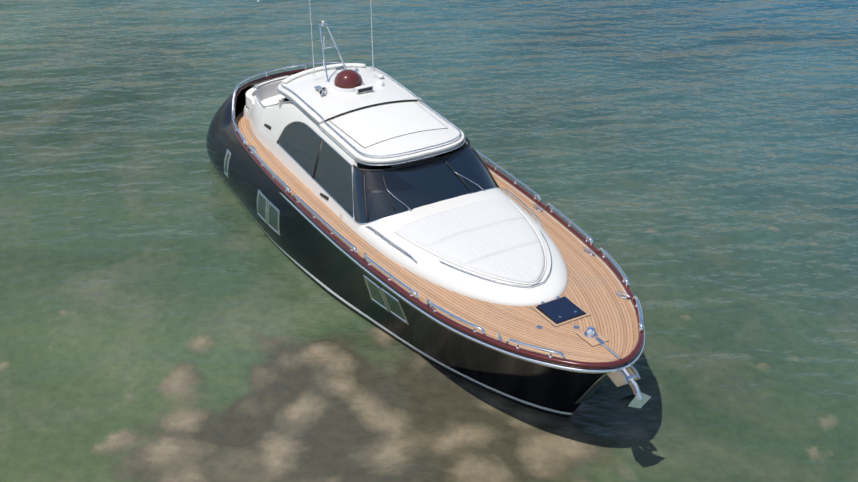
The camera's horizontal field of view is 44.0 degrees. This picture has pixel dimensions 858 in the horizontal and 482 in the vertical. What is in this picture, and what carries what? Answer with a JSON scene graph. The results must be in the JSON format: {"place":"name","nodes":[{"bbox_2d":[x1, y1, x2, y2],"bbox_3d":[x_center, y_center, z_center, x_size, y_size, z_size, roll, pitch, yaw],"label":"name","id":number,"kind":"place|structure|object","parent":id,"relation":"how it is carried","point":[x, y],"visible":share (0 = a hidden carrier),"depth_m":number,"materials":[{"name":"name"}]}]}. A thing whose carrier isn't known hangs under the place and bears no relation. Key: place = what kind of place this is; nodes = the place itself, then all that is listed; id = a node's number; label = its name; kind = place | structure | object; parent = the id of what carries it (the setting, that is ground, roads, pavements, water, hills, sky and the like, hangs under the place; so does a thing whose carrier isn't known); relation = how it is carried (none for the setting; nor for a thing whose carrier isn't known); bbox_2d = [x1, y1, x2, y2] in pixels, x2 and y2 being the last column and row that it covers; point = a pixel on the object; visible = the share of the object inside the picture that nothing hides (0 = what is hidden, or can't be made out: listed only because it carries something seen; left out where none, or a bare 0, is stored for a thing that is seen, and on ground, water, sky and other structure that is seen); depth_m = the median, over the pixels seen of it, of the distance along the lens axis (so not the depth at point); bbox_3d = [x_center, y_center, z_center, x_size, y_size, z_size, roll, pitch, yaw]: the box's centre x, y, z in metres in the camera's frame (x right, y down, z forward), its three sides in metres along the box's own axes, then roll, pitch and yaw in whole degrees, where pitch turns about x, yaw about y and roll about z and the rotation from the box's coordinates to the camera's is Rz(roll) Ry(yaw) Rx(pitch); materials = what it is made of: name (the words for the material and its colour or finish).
{"place":"outdoors","nodes":[
{"label":"outdoors","id":0,"kind":"place"},
{"bbox_2d":[246,76,289,109],"bbox_3d":[-2.894,-3.338,23.560,2.582,0.330,1.148,-16,35,-25],"label":"cockpit coaming","id":1,"kind":"object","parent":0,"point":[265,91],"visible":0.17,"depth_m":23.45,"materials":[{"name":"white plastic"}]},
{"bbox_2d":[260,94,285,107],"bbox_3d":[-2.865,-3.131,23.624,2.543,0.110,1.226,-16,35,-25],"label":"seat cushion","id":2,"kind":"object","parent":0,"point":[270,101],"visible":0.04,"depth_m":23.48,"materials":[{"name":"white fabric"}]},
{"bbox_2d":[357,162,370,168],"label":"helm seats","id":3,"kind":"object","parent":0,"point":[360,165],"visible":0.02,"depth_m":20.03,"materials":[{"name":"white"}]},
{"bbox_2d":[0,0,857,481],"bbox_3d":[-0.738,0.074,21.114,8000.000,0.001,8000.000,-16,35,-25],"label":"water","id":4,"kind":"structure","parent":0,"point":[170,310],"depth_m":21.16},
{"bbox_2d":[206,86,605,417],"bbox_3d":[-0.633,-0.275,20.686,4.360,2.639,13.770,-16,35,-25],"label":"hull","id":5,"kind":"object","parent":4,"relation":"on","point":[308,249],"visible":0.29,"depth_m":18.27,"materials":[{"name":"black"}]},
{"bbox_2d":[224,149,408,324],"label":"hull window frames","id":6,"kind":"structure","parent":5,"relation":"attached to","point":[278,233],"depth_m":20.13,"materials":[{"name":"silver metal"}]},
{"bbox_2d":[225,152,404,319],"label":"hull windows","id":7,"kind":"structure","parent":6,"relation":"in","point":[374,289],"depth_m":20.20,"materials":[{"name":"grey glass"}]},
{"bbox_2d":[236,111,637,361],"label":"deck","id":8,"kind":"structure","parent":5,"relation":"on","point":[593,285],"depth_m":16.45,"materials":[{"name":"brown wood"}]},
{"bbox_2d":[279,98,283,108],"bbox_3d":[-1.934,-2.699,21.943,2.420,1.000,0.060,-16,35,-25],"label":"aft bulkhead frame","id":9,"kind":"object","parent":8,"relation":"on","point":[281,101],"visible":0.12,"depth_m":21.21,"materials":[{"name":"white plastic"}]},
{"bbox_2d":[243,75,467,226],"bbox_3d":[-1.624,-2.360,21.500,3.000,1.225,6.530,-16,35,-25],"label":"cabin superstructure","id":10,"kind":"object","parent":8,"relation":"on","point":[258,116],"visible":0.35,"depth_m":21.05,"materials":[{"name":"white plastic"}]},
{"bbox_2d":[264,124,328,199],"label":"side vents","id":11,"kind":"object","parent":10,"relation":"attached to","point":[321,194],"visible":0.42,"depth_m":19.59,"materials":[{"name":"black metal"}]},
{"bbox_2d":[277,66,464,164],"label":"roof","id":12,"kind":"structure","parent":10,"relation":"on","point":[330,104],"depth_m":20.22,"materials":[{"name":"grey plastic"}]},
{"bbox_2d":[282,63,365,83],"bbox_3d":[-2.176,-3.510,21.960,1.892,0.159,0.268,-16,35,-25],"label":"roof spoiler","id":13,"kind":"object","parent":12,"relation":"on","point":[303,73],"visible":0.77,"depth_m":21.93,"materials":[{"name":"white plastic"}]},
{"bbox_2d":[314,23,373,94],"bbox_3d":[-2.004,-3.638,21.171,1.105,1.033,1.472,25,39,35],"label":"radar mast","id":14,"kind":"object","parent":12,"relation":"on","point":[321,90],"visible":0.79,"depth_m":21.32,"materials":[{"name":"silver metal"}]},
{"bbox_2d":[309,0,383,93],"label":"antennas","id":15,"kind":"object","parent":12,"relation":"on","point":[380,82],"visible":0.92,"depth_m":21.05,"materials":[{"name":"white plastic"}]},
{"bbox_2d":[358,87,371,92],"bbox_3d":[-1.240,-2.947,20.680,0.300,0.070,0.006,-16,35,-25],"label":"light bar lens","id":16,"kind":"object","parent":15,"relation":"attached to","point":[364,89],"visible":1,"depth_m":20.67,"materials":[{"name":"black plastic"}]},
{"bbox_2d":[332,81,364,92],"bbox_3d":[-1.592,-3.083,20.999,0.660,0.090,0.660,-16,35,-25],"label":"dome base","id":17,"kind":"object","parent":12,"relation":"on","point":[338,89],"visible":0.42,"depth_m":20.75,"materials":[{"name":"white plastic"}]},
{"bbox_2d":[334,69,362,88],"bbox_3d":[-1.592,-3.237,20.907,0.580,0.270,0.580,-16,35,-25],"label":"radome","id":18,"kind":"object","parent":12,"relation":"on","point":[347,79],"visible":0.98,"depth_m":20.75,"materials":[{"name":"red plastic"}]},
{"bbox_2d":[281,66,460,158],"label":"roof trim","id":19,"kind":"structure","parent":12,"relation":"on","point":[382,156],"depth_m":19.63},
{"bbox_2d":[277,89,465,165],"bbox_3d":[-1.160,-2.472,20.465,2.236,0.121,4.626,-16,35,-25],"label":"roof edge strip","id":20,"kind":"object","parent":12,"relation":"attached to","point":[365,163],"visible":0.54,"depth_m":18.95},
{"bbox_2d":[330,102,445,147],"bbox_3d":[-0.740,-2.208,19.748,1.800,0.082,1.370,-16,35,-25],"label":"sunroof","id":21,"kind":"object","parent":12,"relation":"on","point":[367,127],"visible":1,"depth_m":19.70,"materials":[{"name":"white plastic"}]},
{"bbox_2d":[330,102,446,147],"bbox_3d":[-0.740,-2.205,19.750,1.824,0.084,1.394,-16,35,-25],"label":"sunroof seal","id":22,"kind":"object","parent":12,"relation":"on","point":[387,139],"visible":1,"depth_m":19.40,"materials":[{"name":"black rubber"}]},
{"bbox_2d":[276,121,467,218],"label":"side glass frames","id":23,"kind":"structure","parent":10,"relation":"attached to","point":[318,154],"depth_m":19.80,"materials":[{"name":"black metal"}]},
{"bbox_2d":[278,122,352,216],"bbox_3d":[-0.921,-1.847,20.342,2.873,0.720,3.550,-16,35,-25],"label":"side glass","id":24,"kind":"object","parent":23,"relation":"attached to","point":[299,142],"visible":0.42,"depth_m":19.70,"materials":[{"name":"black glass"}]},
{"bbox_2d":[354,222,364,227],"bbox_3d":[0.116,-0.505,18.985,3.002,0.666,0.640,-16,35,-25],"label":"cowl","id":25,"kind":"object","parent":8,"relation":"on","point":[356,225],"visible":0.12,"depth_m":18.50,"materials":[{"name":"grey plastic"}]},
{"bbox_2d":[371,153,445,168],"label":"lights","id":26,"kind":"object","parent":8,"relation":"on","point":[380,167],"depth_m":20.68,"materials":[{"name":"grey plastic"}]},
{"bbox_2d":[231,67,643,368],"bbox_3d":[-0.267,-0.839,19.583,3.956,0.588,12.282,-16,35,-25],"label":"toe rail","id":27,"kind":"object","parent":8,"relation":"on","point":[632,355],"visible":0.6,"depth_m":17.06,"materials":[{"name":"red wood"}]},
{"bbox_2d":[232,62,643,360],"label":"hand rails","id":28,"kind":"object","parent":8,"relation":"on","point":[562,354],"visible":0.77,"depth_m":17.95,"materials":[{"name":"silver metal"}]},
{"bbox_2d":[251,145,629,340],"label":"mooring cleats","id":29,"kind":"object","parent":8,"relation":"on","point":[540,209],"visible":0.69,"depth_m":17.63,"materials":[{"name":"silver metal"}]},
{"bbox_2d":[340,188,568,305],"bbox_3d":[0.763,-0.016,17.929,3.000,0.497,4.350,-16,35,-25],"label":"foredeck coachroof","id":30,"kind":"object","parent":8,"relation":"on","point":[430,267],"visible":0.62,"depth_m":17.16,"materials":[{"name":"white plastic"}]},
{"bbox_2d":[353,137,498,224],"bbox_3d":[-0.041,-1.044,18.989,2.920,0.769,1.176,-16,35,-25],"label":"windshield frame","id":31,"kind":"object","parent":30,"relation":"on","point":[403,166],"depth_m":18.68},
{"bbox_2d":[353,143,496,222],"bbox_3d":[-0.045,-1.045,18.996,2.888,0.740,1.160,-16,35,-25],"label":"windshield","id":32,"kind":"object","parent":31,"relation":"in","point":[423,184],"visible":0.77,"depth_m":18.64,"materials":[{"name":"black glass"}]},
{"bbox_2d":[382,160,484,210],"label":"windshield wipers","id":33,"kind":"object","parent":31,"relation":"on","point":[388,191],"visible":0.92,"depth_m":18.54,"materials":[{"name":"silver metal"}]},
{"bbox_2d":[365,189,551,287],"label":"handrails","id":34,"kind":"object","parent":30,"relation":"on","point":[471,273],"visible":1,"depth_m":17.36,"materials":[{"name":"silver metal"}]},
{"bbox_2d":[396,199,544,282],"bbox_3d":[1.035,0.049,17.401,2.287,0.187,2.505,-16,35,-25],"label":"sun pad","id":35,"kind":"object","parent":30,"relation":"on","point":[498,238],"visible":0.98,"depth_m":17.41,"materials":[{"name":"white fabric"}]},
{"bbox_2d":[395,201,545,284],"bbox_3d":[1.035,0.094,17.428,2.291,0.082,2.529,-16,35,-25],"label":"sun pad piping","id":36,"kind":"object","parent":30,"relation":"on","point":[483,273],"visible":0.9,"depth_m":16.96,"materials":[{"name":"white fabric"}]},
{"bbox_2d":[531,295,589,326],"bbox_3d":[1.998,1.057,16.071,0.660,0.040,0.660,-16,35,-25],"label":"hatch frame","id":37,"kind":"object","parent":8,"relation":"on","point":[562,324],"visible":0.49,"depth_m":15.89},
{"bbox_2d":[537,296,584,322],"bbox_3d":[1.998,1.040,16.061,0.520,0.030,0.520,-16,35,-25],"label":"deck hatch","id":38,"kind":"object","parent":37,"relation":"in","point":[564,308],"visible":0.92,"depth_m":16.04,"materials":[{"name":"blue glass"}]},
{"bbox_2d":[536,306,586,323],"bbox_3d":[1.998,1.050,16.067,0.560,0.034,0.560,-16,35,-25],"label":"hatch rim","id":39,"kind":"object","parent":8,"relation":"on","point":[562,321],"visible":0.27,"depth_m":15.91,"materials":[{"name":"metal"}]},
{"bbox_2d":[536,296,604,345],"bbox_3d":[2.008,1.204,15.649,0.739,0.179,1.385,-16,35,-25],"label":"foredeck hardware","id":40,"kind":"object","parent":8,"relation":"on","point":[590,332],"visible":0.92,"depth_m":15.39,"materials":[{"name":"silver metal"}]},
{"bbox_2d":[577,331,608,345],"bbox_3d":[2.377,1.394,15.411,0.285,0.023,0.385,-16,35,-25],"label":"windlass base","id":41,"kind":"object","parent":8,"relation":"on","point":[592,342],"visible":0.58,"depth_m":15.36,"materials":[{"name":"beige wood"}]},
{"bbox_2d":[241,73,645,373],"bbox_3d":[-0.267,-0.787,19.614,4.012,0.557,12.338,-16,35,-25],"label":"rub rail","id":42,"kind":"object","parent":5,"relation":"on","point":[511,354],"visible":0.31,"depth_m":15.71,"materials":[{"name":"silver metal"}]},
{"bbox_2d":[575,344,650,407],"bbox_3d":[2.630,2.166,15.347,0.420,1.354,1.321,-16,35,-25],"label":"anchor","id":43,"kind":"object","parent":5,"relation":"attached to","point":[629,376],"visible":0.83,"depth_m":14.85,"materials":[{"name":"silver metal"}]},
{"bbox_2d":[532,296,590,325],"bbox_3d":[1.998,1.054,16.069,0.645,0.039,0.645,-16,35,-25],"label":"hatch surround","id":44,"kind":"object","parent":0,"point":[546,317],"visible":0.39,"depth_m":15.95,"materials":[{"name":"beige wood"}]},
{"bbox_3d":[-0.372,-1.243,19.559,2.600,0.080,0.500,-16,35,-25],"label":"dash","id":45,"kind":"object","parent":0,"visible":0},
{"bbox_2d":[391,156,434,167],"bbox_3d":[-0.295,-1.443,19.756,0.900,0.120,0.050,-16,35,-25],"label":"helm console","id":46,"kind":"object","parent":45,"relation":"on","point":[411,162],"visible":0.29,"depth_m":19.71,"materials":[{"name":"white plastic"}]},
{"bbox_3d":[-2.873,-2.938,23.758,2.601,0.360,1.251,-16,35,-25],"label":"cockpit","id":47,"kind":"object","parent":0,"visible":0},
{"bbox_2d":[246,84,298,108],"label":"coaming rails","id":48,"kind":"object","parent":47,"relation":"on","point":[273,105],"visible":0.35,"depth_m":21.93,"materials":[{"name":"silver metal"}]}
]}

